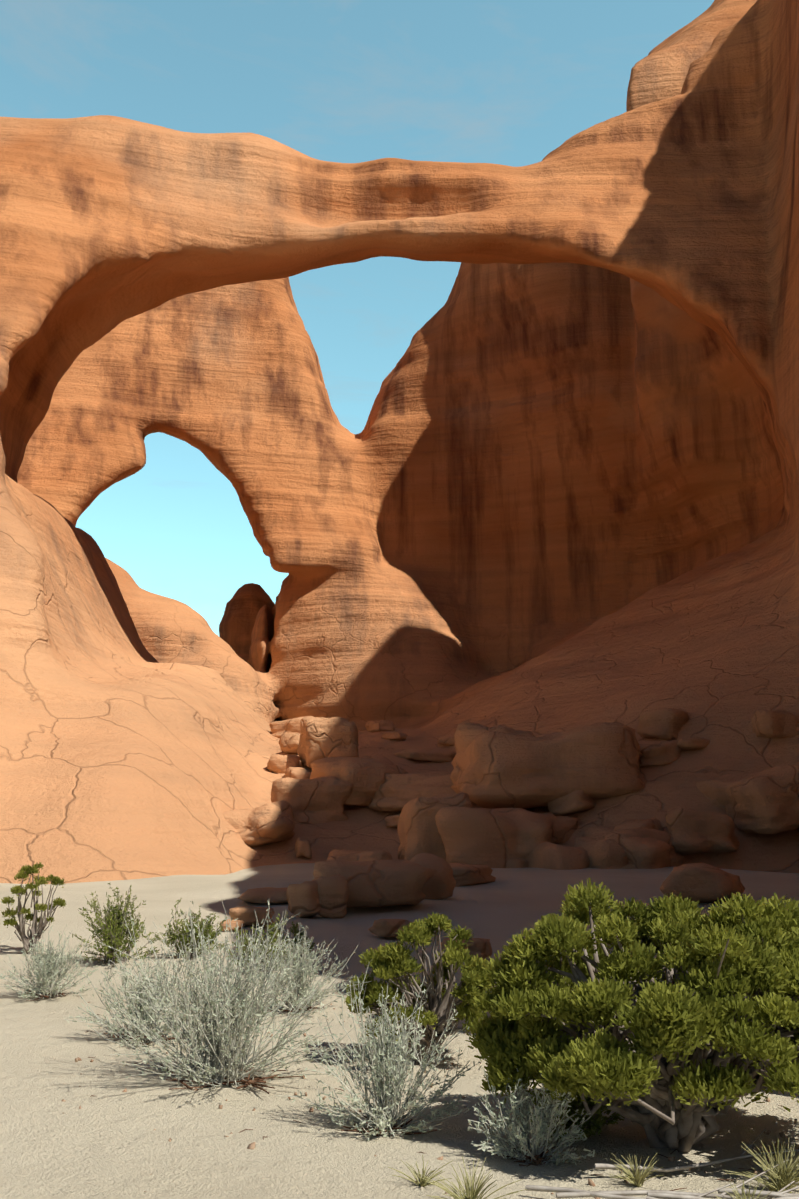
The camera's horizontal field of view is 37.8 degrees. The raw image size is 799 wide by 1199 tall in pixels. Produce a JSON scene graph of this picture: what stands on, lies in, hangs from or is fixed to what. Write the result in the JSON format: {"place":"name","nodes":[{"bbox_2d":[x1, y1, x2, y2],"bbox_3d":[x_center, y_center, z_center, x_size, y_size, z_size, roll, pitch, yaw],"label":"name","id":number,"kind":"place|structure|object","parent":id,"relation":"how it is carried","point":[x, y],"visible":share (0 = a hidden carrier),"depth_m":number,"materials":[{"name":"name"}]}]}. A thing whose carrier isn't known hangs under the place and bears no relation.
{"place":"outdoors","nodes":[
{"label":"outdoors","id":0,"kind":"place"},
{"bbox_2d":[0,0,713,636],"label":"sky","id":1,"kind":"structure","parent":0,"point":[502,82],"materials":[{"name":"blue"}]},
{"bbox_2d":[0,863,798,1198],"bbox_3d":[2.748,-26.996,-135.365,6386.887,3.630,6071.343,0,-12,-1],"label":"sand ground","id":2,"kind":"structure","parent":0,"point":[106,1141],"depth_m":7.69,"materials":[{"name":"beige sand"}]},
{"bbox_2d":[1,862,66,953],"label":"juniper tree","id":3,"kind":"object","parent":2,"relation":"on","point":[25,871],"visible":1,"depth_m":15.59,"materials":[{"name":"green plant"}]},
{"bbox_2d":[0,925,97,999],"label":"sage bush","id":4,"kind":"object","parent":2,"relation":"on","point":[46,987],"visible":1,"depth_m":12.05,"materials":[{"name":"grey plant"}]},
{"bbox_2d":[72,883,163,964],"bbox_3d":[-3.536,4.099,14.742,1.148,1.010,1.404,0,-12,-1],"label":"green bush","id":5,"kind":"object","parent":2,"relation":"on","point":[113,931],"visible":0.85,"depth_m":14.66,"materials":[{"name":"green plant"}]},
{"bbox_2d":[69,939,207,1046],"bbox_3d":[-2.063,3.333,9.974,1.202,0.848,1.110,-5,-13,23],"label":"sage bush","id":6,"kind":"object","parent":2,"relation":"on","point":[134,1004],"visible":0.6,"depth_m":9.81,"materials":[{"name":"grey plant"}]},
{"bbox_2d":[151,898,228,958],"bbox_3d":[-2.737,4.235,15.022,1.063,0.753,1.020,0,-12,-1],"label":"green bush","id":7,"kind":"object","parent":2,"relation":"on","point":[187,937],"visible":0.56,"depth_m":14.94,"materials":[{"name":"green plant"}]},
{"bbox_2d":[64,899,370,1093],"bbox_3d":[-1.281,2.814,8.406,2.162,1.300,2.190,0,-12,-1],"label":"sage bush","id":8,"kind":"object","parent":2,"relation":"on","point":[233,1071],"visible":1,"depth_m":8.26,"materials":[{"name":"grey plant"}]},
{"bbox_2d":[220,919,243,930],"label":"rock","id":9,"kind":"object","parent":2,"relation":"on","point":[239,923],"visible":0.73,"depth_m":17.63,"materials":[{"name":"stone"}]},
{"bbox_2d":[229,906,275,925],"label":"boulder","id":10,"kind":"object","parent":2,"relation":"on","point":[246,915],"visible":0.71,"depth_m":18.40,"materials":[{"name":"stone"}]},
{"bbox_2d":[216,912,289,973],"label":"sagebrush","id":11,"kind":"object","parent":2,"relation":"on","point":[271,933],"visible":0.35,"depth_m":13.56,"materials":[{"name":"green plant"}]},
{"bbox_2d":[238,887,287,902],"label":"boulder","id":12,"kind":"object","parent":2,"relation":"on","point":[265,894],"visible":0.77,"depth_m":24.29,"materials":[{"name":"stone"}]},
{"bbox_2d":[236,923,354,1013],"bbox_3d":[-1.018,3.636,11.516,1.289,0.824,1.223,0,-12,-1],"label":"sage bush","id":13,"kind":"object","parent":2,"relation":"on","point":[296,977],"visible":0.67,"depth_m":11.43,"materials":[{"name":"grey plant"}]},
{"bbox_2d":[287,921,314,953],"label":"green bush","id":14,"kind":"object","parent":2,"relation":"on","point":[296,932],"visible":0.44,"depth_m":15.24,"materials":[{"name":"green plant"}]},
{"bbox_2d":[287,880,320,916],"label":"boulder","id":15,"kind":"object","parent":2,"relation":"on","point":[303,898],"visible":0.79,"depth_m":21.30,"materials":[{"name":"stone"}]},
{"bbox_2d":[312,873,349,918],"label":"boulder","id":16,"kind":"object","parent":2,"relation":"on","point":[334,892],"visible":0.67,"depth_m":21.47,"materials":[{"name":"stone"}]},
{"bbox_2d":[326,850,392,860],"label":"boulder","id":17,"kind":"object","parent":2,"relation":"on","point":[346,855],"visible":0.27,"depth_m":39.50,"materials":[{"name":"stone"}]},
{"bbox_2d":[313,859,437,906],"bbox_3d":[-0.629,5.627,23.130,2.508,0.924,1.901,2,-12,-10],"label":"boulder","id":18,"kind":"object","parent":2,"relation":"on","point":[378,883],"visible":0.71,"depth_m":22.39,"materials":[{"name":"stone"}]},
{"bbox_2d":[276,964,480,1140],"bbox_3d":[-0.122,2.744,7.188,1.286,0.992,1.054,0,-12,-1],"label":"sage bush","id":19,"kind":"object","parent":2,"relation":"on","point":[384,1120],"visible":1,"depth_m":7.05,"materials":[{"name":"grey plant"}]},
{"bbox_2d":[368,919,410,936],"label":"boulder","id":20,"kind":"object","parent":2,"relation":"on","point":[385,927],"visible":0.69,"depth_m":17.92,"materials":[{"name":"stone"}]},
{"bbox_2d":[0,0,798,883],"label":"rock formation","id":21,"kind":"object","parent":2,"relation":"on","point":[552,486],"visible":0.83,"depth_m":75.59,"materials":[{"name":"stone"}]},
{"bbox_2d":[223,800,294,846],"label":"boulder","id":22,"kind":"object","parent":21,"relation":"on","point":[268,823],"visible":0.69,"depth_m":42.47,"materials":[{"name":"stone"}]},
{"bbox_2d":[267,754,299,773],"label":"boulder","id":23,"kind":"object","parent":21,"relation":"on","point":[277,763],"visible":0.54,"depth_m":51.96,"materials":[{"name":"stone"}]},
{"bbox_2d":[269,717,303,737],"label":"boulder","id":24,"kind":"object","parent":21,"relation":"on","point":[279,729],"visible":0.44,"depth_m":64.60,"materials":[{"name":"stone"}]},
{"bbox_2d":[278,734,299,753],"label":"boulder","id":25,"kind":"object","parent":21,"relation":"on","point":[288,743],"visible":0.42,"depth_m":56.38,"materials":[{"name":"stone"}]},
{"bbox_2d":[284,767,310,778],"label":"rubble","id":26,"kind":"object","parent":21,"relation":"on","point":[297,772],"visible":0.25,"depth_m":50.74,"materials":[{"name":"stone"}]},
{"bbox_2d":[295,838,311,857],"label":"rock","id":27,"kind":"object","parent":21,"relation":"on","point":[302,847],"visible":1,"depth_m":42.10,"materials":[{"name":"stone"}]},
{"bbox_2d":[271,776,351,823],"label":"boulder","id":28,"kind":"object","parent":21,"relation":"on","point":[317,800],"visible":0.75,"depth_m":46.32,"materials":[{"name":"stone"}]},
{"bbox_2d":[297,716,358,767],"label":"boulder","id":29,"kind":"object","parent":21,"relation":"on","point":[321,737],"visible":0.79,"depth_m":51.59,"materials":[{"name":"stone"}]},
{"bbox_2d":[310,755,407,805],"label":"boulder","id":30,"kind":"object","parent":21,"relation":"on","point":[366,776],"visible":0.6,"depth_m":47.47,"materials":[{"name":"stone"}]},
{"bbox_2d":[366,720,394,732],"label":"rock","id":31,"kind":"object","parent":21,"relation":"on","point":[378,726],"visible":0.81,"depth_m":67.89,"materials":[{"name":"stone"}]},
{"bbox_2d":[384,815,399,827],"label":"rubble","id":32,"kind":"object","parent":21,"relation":"on","point":[391,821],"visible":0.4,"depth_m":45.68,"materials":[{"name":"stone"}]},
{"bbox_2d":[382,731,407,739],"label":"rubble","id":33,"kind":"object","parent":21,"relation":"on","point":[395,735],"visible":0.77,"depth_m":59.27,"materials":[{"name":"stone"}]},
{"bbox_2d":[368,771,455,811],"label":"boulder","id":34,"kind":"object","parent":21,"relation":"on","point":[396,792],"visible":0.44,"depth_m":46.83,"materials":[{"name":"stone"}]},
{"bbox_2d":[395,746,455,761],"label":"rock","id":35,"kind":"object","parent":21,"relation":"on","point":[435,754],"visible":0.85,"depth_m":54.85,"materials":[{"name":"stone"}]},
{"bbox_2d":[438,736,454,744],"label":"rubble","id":36,"kind":"object","parent":21,"relation":"on","point":[445,740],"visible":0.54,"depth_m":57.68,"materials":[{"name":"stone"}]},
{"bbox_2d":[471,802,490,808],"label":"rock","id":37,"kind":"object","parent":21,"relation":"on","point":[473,805],"depth_m":43.82,"materials":[{"name":"stone"}]},
{"bbox_2d":[450,722,534,782],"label":"boulder","id":38,"kind":"object","parent":21,"relation":"on","point":[466,733],"visible":0.1,"depth_m":44.56,"materials":[{"name":"stone"}]},
{"bbox_2d":[435,807,557,867],"bbox_3d":[3.470,8.312,40.172,4.583,2.249,3.629,0,-12,-1],"label":"boulder","id":39,"kind":"object","parent":21,"relation":"on","point":[496,838],"visible":0.67,"depth_m":38.67,"materials":[{"name":"stone"}]},
{"bbox_2d":[451,722,643,808],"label":"boulder","id":40,"kind":"object","parent":21,"relation":"on","point":[598,760],"visible":0.73,"depth_m":41.78,"materials":[{"name":"stone"}]},
{"bbox_2d":[538,813,577,843],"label":"boulder","id":41,"kind":"object","parent":21,"relation":"on","point":[564,828],"visible":0.4,"depth_m":40.47,"materials":[{"name":"stone"}]},
{"bbox_2d":[547,790,595,815],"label":"boulder","id":42,"kind":"object","parent":21,"relation":"on","point":[576,801],"visible":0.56,"depth_m":41.33,"materials":[{"name":"stone"}]},
{"bbox_2d":[582,826,676,851],"bbox_3d":[7.719,8.091,38.842,3.054,1.163,2.947,0,-12,-1],"label":"boulder","id":43,"kind":"object","parent":21,"relation":"on","point":[666,837],"visible":0.44,"depth_m":38.01,"materials":[{"name":"stone"}]},
{"bbox_2d":[613,818,664,830],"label":"boulder","id":44,"kind":"object","parent":21,"relation":"on","point":[653,823],"visible":0.29,"depth_m":39.06,"materials":[{"name":"stone"}]},
{"bbox_2d":[605,834,683,868],"bbox_3d":[8.058,8.397,38.092,1.984,1.429,3.217,-7,-14,31],"label":"boulder","id":45,"kind":"object","parent":21,"relation":"on","point":[649,853],"visible":0.5,"depth_m":36.84,"materials":[{"name":"stone"}]},
{"bbox_2d":[638,740,681,766],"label":"boulder","id":46,"kind":"object","parent":21,"relation":"on","point":[658,752],"visible":0.62,"depth_m":43.66,"materials":[{"name":"stone"}]},
{"bbox_2d":[637,708,688,739],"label":"boulder","id":47,"kind":"object","parent":21,"relation":"on","point":[664,723],"visible":0.81,"depth_m":45.42,"materials":[{"name":"stone"}]},
{"bbox_2d":[669,737,709,749],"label":"rock","id":48,"kind":"object","parent":21,"relation":"on","point":[692,743],"visible":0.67,"depth_m":44.00,"materials":[{"name":"stone"}]},
{"bbox_2d":[665,808,738,854],"bbox_3d":[10.082,7.922,39.225,2.595,1.743,2.944,0,-12,-1],"label":"boulder","id":49,"kind":"object","parent":21,"relation":"on","point":[692,831],"visible":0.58,"depth_m":38.11,"materials":[{"name":"stone"}]},
{"bbox_2d":[696,764,798,833],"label":"boulder","id":50,"kind":"object","parent":21,"relation":"on","point":[765,801],"visible":0.75,"depth_m":38.53,"materials":[{"name":"stone"}]},
{"bbox_2d":[752,709,798,737],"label":"boulder","id":51,"kind":"object","parent":21,"relation":"on","point":[775,724],"visible":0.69,"depth_m":43.54,"materials":[{"name":"stone"}]},
{"bbox_2d":[26,967,781,1190],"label":"sand twig litter","id":52,"kind":"object","parent":2,"relation":"on","point":[477,1105],"visible":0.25,"depth_m":6.61,"materials":[{"name":"wood"}]},
{"bbox_2d":[344,912,495,1063],"bbox_3d":[0.167,3.071,9.217,1.188,1.177,1.170,-10,-16,40],"label":"juniper tree","id":53,"kind":"object","parent":2,"relation":"on","point":[392,962],"visible":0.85,"depth_m":9.08,"materials":[{"name":"green plant"}]},
{"bbox_2d":[388,1155,452,1186],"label":"grass tuft","id":54,"kind":"object","parent":2,"relation":"on","point":[423,1183],"visible":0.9,"depth_m":5.87,"materials":[{"name":"green plant"}]},
{"bbox_2d":[62,1002,796,1198],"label":"sand pebbles","id":55,"kind":"object","parent":2,"relation":"on","point":[590,1181],"visible":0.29,"depth_m":6.97,"materials":[{"name":"stone"}]},
{"bbox_2d":[411,853,455,898],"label":"boulder","id":56,"kind":"object","parent":2,"relation":"on","point":[440,883],"visible":0.58,"depth_m":24.62,"materials":[{"name":"stone"}]},
{"bbox_2d":[397,792,470,861],"bbox_3d":[1.192,8.077,40.448,2.548,2.775,2.143,0,-12,-1],"label":"boulder","id":57,"kind":"object","parent":2,"relation":"on","point":[417,831],"visible":0.5,"depth_m":39.64,"materials":[{"name":"stone"}]},
{"bbox_2d":[439,938,491,958],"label":"boulder","id":58,"kind":"object","parent":2,"relation":"on","point":[481,947],"visible":0.42,"depth_m":15.15,"materials":[{"name":"stone"}]},
{"bbox_2d":[417,1156,526,1198],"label":"grass tuft","id":59,"kind":"object","parent":2,"relation":"on","point":[471,1192],"visible":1,"depth_m":5.51,"materials":[{"name":"green plant"}]},
{"bbox_2d":[449,863,495,886],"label":"boulder","id":60,"kind":"object","parent":2,"relation":"on","point":[465,874],"visible":0.52,"depth_m":29.98,"materials":[{"name":"stone"}]},
{"bbox_2d":[506,858,527,867],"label":"rubble","id":61,"kind":"object","parent":2,"relation":"on","point":[517,863],"visible":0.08,"depth_m":38.40,"materials":[{"name":"stone"}]},
{"bbox_2d":[468,1068,594,1166],"bbox_3d":[0.730,2.851,6.445,0.716,0.539,0.683,0,-12,-1],"label":"sage bush","id":62,"kind":"object","parent":2,"relation":"on","point":[538,1131],"visible":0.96,"depth_m":6.41,"materials":[{"name":"grey plant"}]},
{"bbox_2d":[525,842,589,869],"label":"boulder","id":63,"kind":"object","parent":2,"relation":"on","point":[547,855],"visible":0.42,"depth_m":37.53,"materials":[{"name":"stone"}]},
{"bbox_2d":[529,1084,624,1138],"bbox_3d":[1.055,3.026,6.993,0.610,0.404,0.577,0,-12,-1],"label":"green bush","id":64,"kind":"object","parent":2,"relation":"on","point":[593,1125],"visible":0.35,"depth_m":6.91,"materials":[{"name":"green plant"}]},
{"bbox_2d":[573,834,657,868],"bbox_3d":[7.041,8.490,38.293,2.394,1.624,3.001,4,-13,-18],"label":"boulder","id":65,"kind":"object","parent":2,"relation":"on","point":[602,853],"visible":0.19,"depth_m":36.97,"materials":[{"name":"stone"}]},
{"bbox_2d":[465,877,798,1151],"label":"juniper tree","id":66,"kind":"object","parent":2,"relation":"on","point":[671,1062],"visible":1,"depth_m":6.49,"materials":[{"name":"green plant"}]},
{"bbox_2d":[610,1153,662,1186],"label":"grass tuft","id":67,"kind":"object","parent":2,"relation":"on","point":[637,1179],"visible":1,"depth_m":6.02,"materials":[{"name":"green plant"}]},
{"bbox_2d":[525,1127,798,1198],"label":"dead branches","id":68,"kind":"object","parent":2,"relation":"on","point":[563,1192],"visible":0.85,"depth_m":5.67,"materials":[{"name":"grey wood"}]},
{"bbox_2d":[660,863,744,902],"bbox_3d":[6.576,6.153,25.285,1.563,0.846,1.678,-6,-14,28],"label":"boulder","id":69,"kind":"object","parent":2,"relation":"on","point":[703,883],"visible":0.94,"depth_m":24.68,"materials":[{"name":"stone"}]},
{"bbox_2d":[716,1179,771,1198],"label":"grass tuft","id":70,"kind":"object","parent":2,"relation":"on","point":[747,1195],"visible":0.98,"depth_m":5.57,"materials":[{"name":"green plant"}]},
{"bbox_2d":[724,1139,798,1192],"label":"grass tuft","id":71,"kind":"object","parent":2,"relation":"on","point":[780,1177],"visible":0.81,"depth_m":5.91,"materials":[{"name":"green plant"}]}
]}

